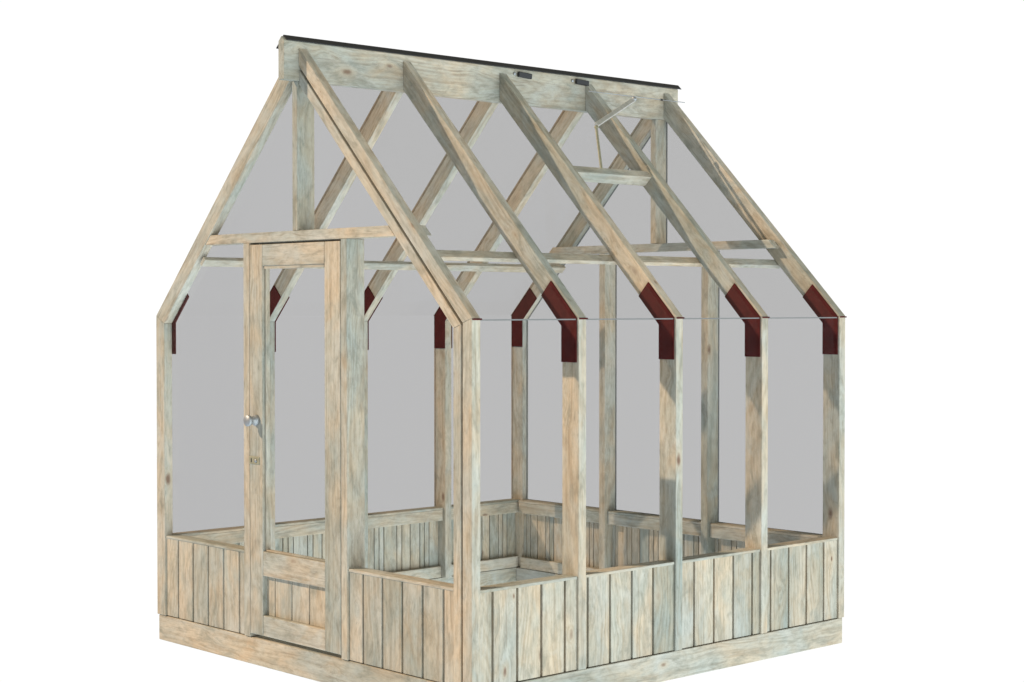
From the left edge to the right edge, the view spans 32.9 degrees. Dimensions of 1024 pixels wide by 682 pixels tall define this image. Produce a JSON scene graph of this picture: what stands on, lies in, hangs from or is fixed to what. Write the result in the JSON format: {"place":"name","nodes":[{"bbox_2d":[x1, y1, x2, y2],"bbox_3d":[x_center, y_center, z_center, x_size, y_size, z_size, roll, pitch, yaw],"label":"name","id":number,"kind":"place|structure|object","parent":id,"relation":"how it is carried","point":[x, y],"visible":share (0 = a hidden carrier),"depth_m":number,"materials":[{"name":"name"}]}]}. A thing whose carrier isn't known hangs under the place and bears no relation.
{"place":"outdoors","nodes":[
{"label":"outdoors","id":0,"kind":"place"},
{"bbox_2d":[156,35,846,681],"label":"greenhouse","id":1,"kind":"object","parent":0,"point":[516,587],"visible":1,"depth_m":8.07,"materials":[{"name":"wood"}]},
{"bbox_2d":[243,241,341,654],"bbox_3d":[-0.989,0.463,7.813,0.101,1.806,0.698,-1,2,-43],"label":"door","id":2,"kind":"structure","parent":1,"relation":"in","point":[296,598],"depth_m":7.85,"materials":[{"name":"wood"}]},
{"bbox_2d":[0,0,1023,681],"label":"sky","id":3,"kind":"structure","parent":0,"point":[882,140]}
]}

